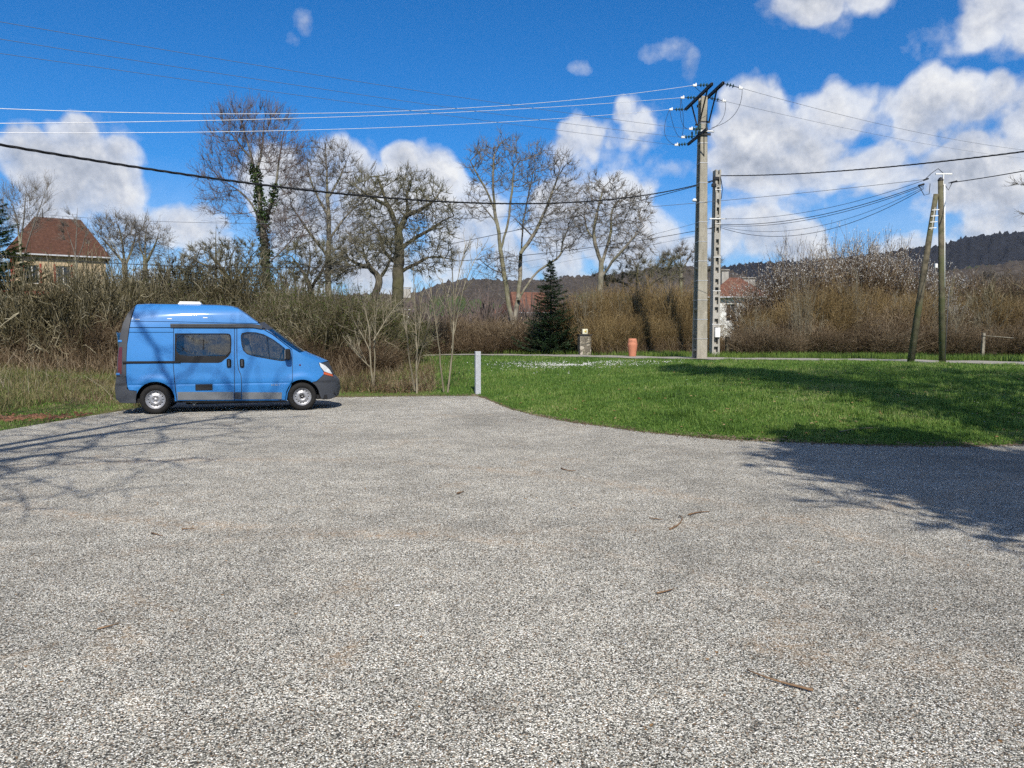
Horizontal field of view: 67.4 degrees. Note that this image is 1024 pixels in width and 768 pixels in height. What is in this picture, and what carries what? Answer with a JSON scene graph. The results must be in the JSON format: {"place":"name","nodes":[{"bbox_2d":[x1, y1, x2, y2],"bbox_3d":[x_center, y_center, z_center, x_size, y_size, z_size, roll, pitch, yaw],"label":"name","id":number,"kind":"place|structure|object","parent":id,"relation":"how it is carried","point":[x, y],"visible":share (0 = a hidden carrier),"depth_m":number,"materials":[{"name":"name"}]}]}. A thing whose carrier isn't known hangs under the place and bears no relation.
{"place":"outdoors","nodes":[
{"label":"outdoors","id":0,"kind":"place"},
{"bbox_2d":[0,354,1023,445],"bbox_3d":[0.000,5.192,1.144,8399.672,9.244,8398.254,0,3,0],"label":"ground","id":1,"kind":"structure","parent":0,"point":[504,364],"depth_m":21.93,"materials":[{"name":"plant"}]},
{"bbox_2d":[0,199,50,310],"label":"cedar tree","id":2,"kind":"object","parent":1,"relation":"on","point":[9,251],"visible":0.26,"depth_m":38.09,"materials":[{"name":"green plant"}]},
{"bbox_2d":[0,169,67,299],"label":"birch tree","id":3,"kind":"object","parent":1,"relation":"on","point":[24,212],"visible":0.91,"depth_m":49.38,"materials":[{"name":"brown plant"}]},
{"bbox_2d":[0,323,68,365],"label":"bush","id":4,"kind":"object","parent":1,"relation":"on","point":[22,344],"visible":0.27,"depth_m":30.39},
{"bbox_2d":[0,244,81,361],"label":"hawthorn","id":5,"kind":"object","parent":1,"relation":"on","point":[10,285],"visible":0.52,"depth_m":30.53,"materials":[{"name":"plant"}]},
{"bbox_2d":[0,411,92,421],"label":"red earth","id":6,"kind":"structure","parent":1,"relation":"on","point":[18,418],"depth_m":16.06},
{"bbox_2d":[0,250,100,342],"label":"hawthorn","id":7,"kind":"object","parent":1,"relation":"on","point":[24,301],"visible":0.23,"depth_m":31.01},
{"bbox_2d":[4,209,108,304],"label":"brick trimmed house","id":8,"kind":"structure","parent":1,"relation":"on","point":[50,244],"depth_m":57.97,"materials":[{"name":"brown tile"},{"name":"beige brick"},{"name":"dark glass"}]},
{"bbox_2d":[0,239,126,366],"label":"hawthorn","id":9,"kind":"object","parent":1,"relation":"on","point":[61,317],"visible":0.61,"depth_m":30.38,"materials":[{"name":"plant"}]},
{"bbox_2d":[0,373,140,407],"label":"dry weeds","id":10,"kind":"object","parent":1,"relation":"on","point":[96,396],"visible":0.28,"depth_m":20.89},
{"bbox_2d":[55,201,93,280],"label":"sapling","id":11,"kind":"object","parent":1,"relation":"on","point":[74,220],"visible":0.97,"depth_m":43.59,"materials":[{"name":"brown plant"}]},
{"bbox_2d":[46,308,125,369],"bbox_3d":[-16.683,-1.842,31.140,4.060,2.670,4.714,-3,4,-42],"label":"bush","id":12,"kind":"object","parent":1,"relation":"on","point":[94,337],"visible":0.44,"depth_m":30.30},
{"bbox_2d":[32,247,167,307],"bbox_3d":[-18.618,-3.631,36.198,6.648,5.605,7.469,1,3,15],"label":"bush","id":13,"kind":"object","parent":1,"relation":"on","point":[105,275],"visible":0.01,"depth_m":35.17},
{"bbox_2d":[49,239,157,339],"bbox_3d":[-16.905,-3.183,31.947,4.289,5.810,3.576,-2,4,-37],"label":"hawthorn","id":14,"kind":"object","parent":1,"relation":"on","point":[104,299],"visible":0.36,"depth_m":31.52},
{"bbox_2d":[89,204,158,276],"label":"chestnut tree","id":15,"kind":"object","parent":1,"relation":"on","point":[121,244],"visible":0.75,"depth_m":61.07,"materials":[{"name":"brown plant"}]},
{"bbox_2d":[89,238,202,311],"bbox_3d":[-16.910,-3.495,35.052,5.334,5.867,4.446,2,4,27],"label":"hawthorn","id":16,"kind":"object","parent":1,"relation":"on","point":[124,273],"visible":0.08,"depth_m":34.04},
{"bbox_2d":[118,209,178,283],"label":"chestnut tree","id":17,"kind":"object","parent":1,"relation":"on","point":[146,258],"visible":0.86,"depth_m":61.37,"materials":[{"name":"brown plant"}]},
{"bbox_2d":[122,249,208,300],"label":"apple tree","id":18,"kind":"object","parent":1,"relation":"on","point":[182,271],"visible":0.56,"depth_m":35.52,"materials":[{"name":"brown plant"}]},
{"bbox_2d":[0,342,369,378],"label":"undergrowth","id":19,"kind":"object","parent":1,"relation":"on","point":[6,359],"visible":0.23,"depth_m":29.28,"materials":[{"name":"plant"}]},
{"bbox_2d":[184,335,229,354],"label":"bush","id":20,"kind":"object","parent":1,"relation":"on","point":[197,349],"visible":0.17,"depth_m":30.31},
{"bbox_2d":[160,242,258,307],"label":"hawthorn","id":21,"kind":"object","parent":1,"relation":"on","point":[221,284],"visible":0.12,"depth_m":35.22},
{"bbox_2d":[168,234,275,295],"bbox_3d":[-13.859,-4.136,36.836,5.124,6.105,3.154,0,3,0],"label":"apple tree","id":22,"kind":"object","parent":1,"relation":"on","point":[221,254],"visible":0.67,"depth_m":36.47,"materials":[{"name":"brown plant"}]},
{"bbox_2d":[192,317,268,354],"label":"bush","id":23,"kind":"object","parent":1,"relation":"on","point":[222,339],"visible":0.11,"depth_m":30.79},
{"bbox_2d":[0,352,470,428],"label":"rough grass","id":24,"kind":"structure","parent":1,"relation":"on","point":[37,397],"depth_m":23.61,"materials":[{"name":"plant"}]},
{"bbox_2d":[183,246,290,319],"bbox_3d":[-12.554,-3.336,35.341,4.735,6.224,5.410,-1,3,-13],"label":"hawthorn","id":25,"kind":"object","parent":1,"relation":"on","point":[242,283],"visible":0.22,"depth_m":35.05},
{"bbox_2d":[187,260,302,312],"bbox_3d":[-12.570,-3.287,36.737,7.812,5.209,6.130,0,3,-1],"label":"bush","id":26,"kind":"object","parent":1,"relation":"on","point":[269,295],"visible":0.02,"depth_m":35.80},
{"bbox_2d":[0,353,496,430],"bbox_3d":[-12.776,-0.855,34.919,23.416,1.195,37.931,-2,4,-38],"label":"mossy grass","id":27,"kind":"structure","parent":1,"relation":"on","point":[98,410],"depth_m":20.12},
{"bbox_2d":[186,84,319,294],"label":"ash tree","id":28,"kind":"object","parent":1,"relation":"on","point":[262,214],"visible":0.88,"depth_m":42.20,"materials":[{"name":"brown plant"}]},
{"bbox_2d":[222,327,311,357],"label":"bush","id":29,"kind":"object","parent":1,"relation":"on","point":[263,353],"visible":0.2,"depth_m":30.81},
{"bbox_2d":[251,279,313,348],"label":"bush","id":30,"kind":"object","parent":1,"relation":"on","point":[266,301],"visible":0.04,"depth_m":32.90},
{"bbox_2d":[254,290,317,347],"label":"hawthorn","id":31,"kind":"object","parent":1,"relation":"on","point":[276,314],"visible":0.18,"depth_m":31.99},
{"bbox_2d":[255,273,346,348],"bbox_3d":[-8.623,-2.815,33.542,4.555,4.776,5.102,1,3,11],"label":"bush","id":32,"kind":"object","parent":1,"relation":"on","point":[295,308],"visible":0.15,"depth_m":32.16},
{"bbox_2d":[267,234,349,304],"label":"apple tree","id":33,"kind":"object","parent":1,"relation":"on","point":[302,253],"visible":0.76,"depth_m":37.52,"materials":[{"name":"brown plant"}]},
{"bbox_2d":[271,285,363,356],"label":"hawthorn","id":34,"kind":"object","parent":1,"relation":"on","point":[330,330],"visible":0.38,"depth_m":31.27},
{"bbox_2d":[266,131,382,305],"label":"poplar tree","id":35,"kind":"object","parent":1,"relation":"on","point":[328,219],"visible":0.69,"depth_m":45.27,"materials":[{"name":"grey plant"}]},
{"bbox_2d":[283,275,379,351],"bbox_3d":[-7.609,-2.372,32.544,4.210,4.504,3.750,1,3,21],"label":"bush","id":36,"kind":"object","parent":1,"relation":"on","point":[353,304],"visible":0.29,"depth_m":31.92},
{"bbox_2d":[303,276,415,363],"bbox_3d":[-6.939,-2.685,33.782,5.179,4.421,4.624,0,3,5],"label":"bush","id":37,"kind":"object","parent":1,"relation":"on","point":[372,314],"visible":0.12,"depth_m":33.23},
{"bbox_2d":[319,221,407,311],"bbox_3d":[-6.783,-4.215,35.841,4.361,6.604,2.102,0,3,8],"label":"crooked tree","id":38,"kind":"object","parent":1,"relation":"on","point":[368,264],"visible":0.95,"depth_m":35.65,"materials":[{"name":"brown plant"}]},
{"bbox_2d":[324,299,403,357],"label":"hawthorn","id":39,"kind":"object","parent":1,"relation":"on","point":[365,327],"visible":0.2,"depth_m":31.90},
{"bbox_2d":[310,332,428,372],"bbox_3d":[-5.972,-1.301,31.919,5.049,1.819,4.349,0,3,8],"label":"bush","id":40,"kind":"object","parent":1,"relation":"on","point":[388,359],"visible":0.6,"depth_m":31.15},
{"bbox_2d":[337,269,409,390],"bbox_3d":[-4.476,-1.789,24.344,2.522,4.093,1.732,0,3,0],"label":"sapling","id":41,"kind":"object","parent":1,"relation":"on","point":[353,348],"visible":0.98,"depth_m":24.54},
{"bbox_2d":[334,359,440,393],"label":"dry weeds","id":42,"kind":"object","parent":1,"relation":"on","point":[420,374],"visible":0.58,"depth_m":26.82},
{"bbox_2d":[340,160,466,327],"bbox_3d":[-5.638,-6.435,39.652,6.612,10.298,3.304,0,3,0],"label":"oak tree","id":43,"kind":"object","parent":1,"relation":"on","point":[398,271],"visible":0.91,"depth_m":39.46,"materials":[{"name":"brown plant"}]},
{"bbox_2d":[379,300,444,363],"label":"bush","id":44,"kind":"object","parent":1,"relation":"on","point":[421,335],"visible":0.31,"depth_m":35.84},
{"bbox_2d":[393,258,441,393],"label":"sapling","id":45,"kind":"object","parent":1,"relation":"on","point":[417,326],"visible":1,"depth_m":23.25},
{"bbox_2d":[419,228,495,391],"bbox_3d":[-1.897,-2.285,23.499,2.451,5.096,2.176,1,3,16],"label":"sapling","id":46,"kind":"object","parent":1,"relation":"on","point":[454,310],"visible":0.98,"depth_m":23.52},
{"bbox_2d":[424,305,492,349],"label":"bush","id":47,"kind":"object","parent":1,"relation":"on","point":[466,328],"visible":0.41,"depth_m":45.39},
{"bbox_2d":[439,330,491,353],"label":"bush","id":48,"kind":"object","parent":1,"relation":"on","point":[460,347],"visible":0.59,"depth_m":44.49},
{"bbox_2d":[464,333,514,353],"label":"bush","id":49,"kind":"object","parent":1,"relation":"on","point":[485,349],"visible":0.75,"depth_m":44.04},
{"bbox_2d":[471,314,547,352],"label":"bush","id":50,"kind":"object","parent":1,"relation":"on","point":[513,330],"visible":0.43,"depth_m":44.61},
{"bbox_2d":[0,396,1023,767],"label":"car park surface","id":51,"kind":"object","parent":1,"relation":"on","point":[390,450],"visible":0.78,"depth_m":4.87,"materials":[{"name":"asphalt"}]},
{"bbox_2d":[115,301,339,413],"bbox_3d":[-6.657,-0.670,18.352,4.968,2.538,2.285,-1,3,-18],"label":"camper van","id":52,"kind":"object","parent":51,"relation":"on","point":[160,370],"visible":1,"depth_m":17.39,"materials":[{"name":"blue paint"}]},
{"bbox_2d":[0,459,1023,767],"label":"loose chippings","id":53,"kind":"object","parent":51,"relation":"on","point":[522,649],"visible":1,"depth_m":4.02,"materials":[{"name":"gravel"}]},
{"bbox_2d":[472,394,1023,448],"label":"soil crumbs","id":54,"kind":"object","parent":51,"relation":"on","point":[715,436],"visible":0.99,"depth_m":12.43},
{"bbox_2d":[457,126,596,323],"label":"maple tree","id":55,"kind":"object","parent":1,"relation":"on","point":[503,271],"visible":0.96,"depth_m":47.96,"materials":[{"name":"grey plant"}]},
{"bbox_2d":[499,292,554,327],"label":"red roofed house","id":56,"kind":"structure","parent":1,"relation":"on","point":[513,297],"depth_m":83.52,"materials":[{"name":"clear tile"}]},
{"bbox_2d":[324,286,766,329],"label":"distant woods","id":57,"kind":"object","parent":1,"relation":"on","point":[485,309],"visible":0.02,"depth_m":78.12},
{"bbox_2d":[513,260,578,353],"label":"fir tree","id":58,"kind":"object","parent":1,"relation":"on","point":[548,344],"visible":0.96,"depth_m":43.03,"materials":[{"name":"green plant"}]},
{"bbox_2d":[545,283,619,351],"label":"bush","id":59,"kind":"object","parent":1,"relation":"on","point":[580,308],"visible":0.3,"depth_m":43.27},
{"bbox_2d":[577,279,630,324],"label":"bush","id":60,"kind":"object","parent":1,"relation":"on","point":[608,303],"visible":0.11,"depth_m":43.82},
{"bbox_2d":[567,306,642,354],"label":"bush","id":61,"kind":"object","parent":1,"relation":"on","point":[605,333],"visible":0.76,"depth_m":41.80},
{"bbox_2d":[568,168,660,295],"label":"walnut tree","id":62,"kind":"object","parent":1,"relation":"on","point":[601,273],"visible":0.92,"depth_m":47.38,"materials":[{"name":"grey plant"}]},
{"bbox_2d":[591,308,658,354],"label":"bush","id":63,"kind":"object","parent":1,"relation":"on","point":[636,334],"visible":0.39,"depth_m":41.98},
{"bbox_2d":[598,276,660,324],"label":"bush","id":64,"kind":"object","parent":1,"relation":"on","point":[627,305],"visible":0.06,"depth_m":44.16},
{"bbox_2d":[591,247,687,296],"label":"orchard tree","id":65,"kind":"object","parent":1,"relation":"on","point":[652,269],"visible":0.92,"depth_m":51.49,"materials":[{"name":"brown plant"}]},
{"bbox_2d":[616,273,684,341],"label":"bush","id":66,"kind":"object","parent":1,"relation":"on","point":[654,302],"visible":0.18,"depth_m":43.58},
{"bbox_2d":[630,311,671,352],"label":"bush","id":67,"kind":"object","parent":1,"relation":"on","point":[650,340],"visible":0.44,"depth_m":42.27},
{"bbox_2d":[590,335,724,354],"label":"undergrowth","id":68,"kind":"object","parent":1,"relation":"on","point":[644,349],"visible":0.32,"depth_m":41.51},
{"bbox_2d":[649,239,694,296],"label":"young tree","id":69,"kind":"object","parent":1,"relation":"on","point":[679,248],"visible":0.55,"depth_m":65.50,"materials":[{"name":"brown plant"}]},
{"bbox_2d":[654,312,692,352],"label":"bush","id":70,"kind":"object","parent":1,"relation":"on","point":[679,333],"visible":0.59,"depth_m":42.23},
{"bbox_2d":[643,278,709,337],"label":"bush","id":71,"kind":"object","parent":1,"relation":"on","point":[687,314],"visible":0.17,"depth_m":43.28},
{"bbox_2d":[664,81,742,357],"bbox_3d":[8.497,-6.878,34.642,2.211,12.061,3.928,-1,3,-10],"label":"concrete power pole","id":72,"kind":"object","parent":1,"relation":"on","point":[699,331],"visible":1,"depth_m":34.46,"materials":[{"name":"concrete"}]},
{"bbox_2d":[0,109,668,132],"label":"overhead wire","id":73,"kind":"object","parent":72,"relation":"attached to","point":[298,130],"visible":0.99,"depth_m":28.49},
{"bbox_2d":[0,98,673,123],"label":"overhead wire","id":74,"kind":"object","parent":72,"relation":"attached to","point":[321,117],"visible":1,"depth_m":26.88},
{"bbox_2d":[0,85,692,113],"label":"overhead wire","id":75,"kind":"object","parent":72,"relation":"attached to","point":[320,113],"visible":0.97,"depth_m":24.66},
{"bbox_2d":[709,169,726,355],"bbox_3d":[9.931,-5.679,37.411,0.850,9.332,0.590,0,3,-5],"label":"concrete ladder pole","id":76,"kind":"object","parent":1,"relation":"on","point":[714,335],"visible":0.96,"depth_m":37.30,"materials":[{"name":"white concrete"}]},
{"bbox_2d":[0,227,713,267],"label":"overhead wire","id":77,"kind":"object","parent":76,"relation":"attached to","point":[339,266],"visible":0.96,"depth_m":32.60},
{"bbox_2d":[0,143,714,204],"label":"overhead wire","id":78,"kind":"object","parent":76,"relation":"attached to","point":[108,162],"visible":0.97,"depth_m":17.45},
{"bbox_2d":[720,151,1023,175],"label":"overhead wire","id":79,"kind":"object","parent":76,"relation":"attached to","point":[885,166],"visible":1,"depth_m":26.91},
{"bbox_2d":[427,354,1023,363],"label":"lane","id":80,"kind":"structure","parent":1,"relation":"on","point":[905,360],"depth_m":33.82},
{"bbox_2d":[444,349,1023,361],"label":"verge grass","id":81,"kind":"structure","parent":1,"relation":"on","point":[958,357],"depth_m":34.40,"materials":[{"name":"plant"}]},
{"bbox_2d":[707,269,769,334],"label":"white house","id":82,"kind":"structure","parent":1,"relation":"on","point":[725,279],"depth_m":61.85,"materials":[{"name":"white plaster"},{"name":"red tile"},{"name":"dark glass"}]},
{"bbox_2d":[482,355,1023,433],"bbox_3d":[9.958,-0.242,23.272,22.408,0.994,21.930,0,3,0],"label":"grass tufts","id":83,"kind":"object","parent":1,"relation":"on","point":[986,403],"visible":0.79,"depth_m":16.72,"materials":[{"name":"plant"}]},
{"bbox_2d":[720,322,785,354],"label":"bush","id":84,"kind":"object","parent":1,"relation":"on","point":[757,345],"visible":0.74,"depth_m":37.70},
{"bbox_2d":[720,259,815,340],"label":"blackthorn","id":85,"kind":"object","parent":1,"relation":"on","point":[749,303],"visible":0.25,"depth_m":42.42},
{"bbox_2d":[735,301,801,336],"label":"bush","id":86,"kind":"object","parent":1,"relation":"on","point":[771,316],"visible":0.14,"depth_m":39.96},
{"bbox_2d":[759,323,817,354],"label":"bush","id":87,"kind":"object","parent":1,"relation":"on","point":[789,343],"visible":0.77,"depth_m":37.17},
{"bbox_2d":[771,283,829,329],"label":"bush","id":88,"kind":"object","parent":1,"relation":"on","point":[785,307],"visible":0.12,"depth_m":40.25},
{"bbox_2d":[783,267,828,352],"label":"bush","id":89,"kind":"object","parent":1,"relation":"on","point":[795,320],"visible":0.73,"depth_m":37.83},
{"bbox_2d":[754,226,859,319],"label":"blackthorn","id":90,"kind":"object","parent":1,"relation":"on","point":[804,270],"visible":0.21,"depth_m":41.52,"materials":[{"name":"plant"}]},
{"bbox_2d":[772,311,845,349],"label":"bush","id":91,"kind":"object","parent":1,"relation":"on","point":[789,326],"visible":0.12,"depth_m":38.41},
{"bbox_2d":[789,275,879,344],"bbox_3d":[16.472,-3.480,39.656,5.134,4.514,4.056,3,4,39],"label":"bush","id":92,"kind":"object","parent":1,"relation":"on","point":[840,320],"visible":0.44,"depth_m":38.90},
{"bbox_2d":[789,220,883,302],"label":"blackthorn","id":93,"kind":"object","parent":1,"relation":"on","point":[827,253],"visible":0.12,"depth_m":43.15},
{"bbox_2d":[803,324,880,354],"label":"bush","id":94,"kind":"object","parent":1,"relation":"on","point":[837,344],"visible":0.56,"depth_m":37.42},
{"bbox_2d":[807,227,919,316],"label":"blackthorn","id":95,"kind":"object","parent":1,"relation":"on","point":[869,275],"visible":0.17,"depth_m":41.59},
{"bbox_2d":[834,275,903,328],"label":"bush","id":96,"kind":"object","parent":1,"relation":"on","point":[872,302],"visible":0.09,"depth_m":39.71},
{"bbox_2d":[826,296,920,341],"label":"bush","id":97,"kind":"object","parent":1,"relation":"on","point":[867,320],"visible":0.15,"depth_m":38.59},
{"bbox_2d":[841,313,938,354],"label":"bush","id":98,"kind":"object","parent":1,"relation":"on","point":[897,341],"visible":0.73,"depth_m":37.02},
{"bbox_2d":[842,229,946,305],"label":"blackthorn","id":99,"kind":"object","parent":1,"relation":"on","point":[893,275],"visible":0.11,"depth_m":42.03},
{"bbox_2d":[873,299,953,338],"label":"bush","id":100,"kind":"object","parent":1,"relation":"on","point":[923,324],"visible":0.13,"depth_m":38.08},
{"bbox_2d":[890,286,952,335],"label":"bush","id":101,"kind":"object","parent":1,"relation":"on","point":[926,299],"visible":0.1,"depth_m":38.64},
{"bbox_2d":[873,249,985,307],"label":"blackthorn","id":102,"kind":"object","parent":1,"relation":"on","point":[928,283],"visible":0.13,"depth_m":41.46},
{"bbox_2d":[907,169,956,361],"bbox_3d":[15.509,-4.225,28.343,1.528,7.356,0.564,1,3,21],"label":"wooden pole","id":103,"kind":"object","parent":1,"relation":"on","point":[939,197],"visible":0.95,"depth_m":28.31,"materials":[{"name":"brown wood"}]},
{"bbox_2d":[5,179,922,223],"bbox_3d":[-12.262,-9.519,38.583,58.740,3.724,0.019,1,3,21],"label":"overhead wire","id":104,"kind":"object","parent":103,"relation":"attached to","point":[493,217],"visible":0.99,"depth_m":34.05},
{"bbox_2d":[930,279,972,336],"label":"bush","id":105,"kind":"object","parent":1,"relation":"on","point":[955,319],"visible":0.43,"depth_m":37.63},
{"bbox_2d":[921,320,993,355],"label":"bush","id":106,"kind":"object","parent":1,"relation":"on","point":[964,346],"visible":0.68,"depth_m":36.97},
{"bbox_2d":[955,324,1013,355],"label":"bush","id":107,"kind":"object","parent":1,"relation":"on","point":[991,347],"visible":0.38,"depth_m":37.22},
{"bbox_2d":[948,269,1023,308],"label":"bush","id":108,"kind":"object","parent":1,"relation":"on","point":[1004,286],"visible":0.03,"depth_m":44.73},
{"bbox_2d":[959,289,1013,334],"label":"bush","id":109,"kind":"object","parent":1,"relation":"on","point":[980,319],"visible":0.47,"depth_m":38.13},
{"bbox_2d":[964,286,1023,337],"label":"bush","id":110,"kind":"object","parent":1,"relation":"on","point":[1004,310],"visible":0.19,"depth_m":38.61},
{"bbox_2d":[977,320,1023,356],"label":"bush","id":111,"kind":"object","parent":1,"relation":"on","point":[1014,333],"visible":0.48,"depth_m":37.42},
{"bbox_2d":[0,0,1023,295],"label":"sky","id":112,"kind":"structure","parent":0,"point":[952,69],"materials":[{"name":"blue"}]},
{"bbox_2d":[332,266,774,316],"bbox_3d":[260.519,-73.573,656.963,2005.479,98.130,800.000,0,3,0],"label":"hills","id":113,"kind":"structure","parent":0,"point":[568,283],"depth_m":658.34,"materials":[{"name":"plant"}]},
{"bbox_2d":[436,260,1023,321],"bbox_3d":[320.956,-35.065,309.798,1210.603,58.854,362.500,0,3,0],"label":"hills","id":114,"kind":"structure","parent":0,"point":[1012,266],"depth_m":327.34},
{"bbox_2d":[722,231,1023,292],"bbox_3d":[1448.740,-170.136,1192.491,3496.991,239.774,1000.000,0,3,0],"label":"hill","id":115,"kind":"structure","parent":0,"point":[987,250],"depth_m":1254.11,"materials":[{"name":"plant"}]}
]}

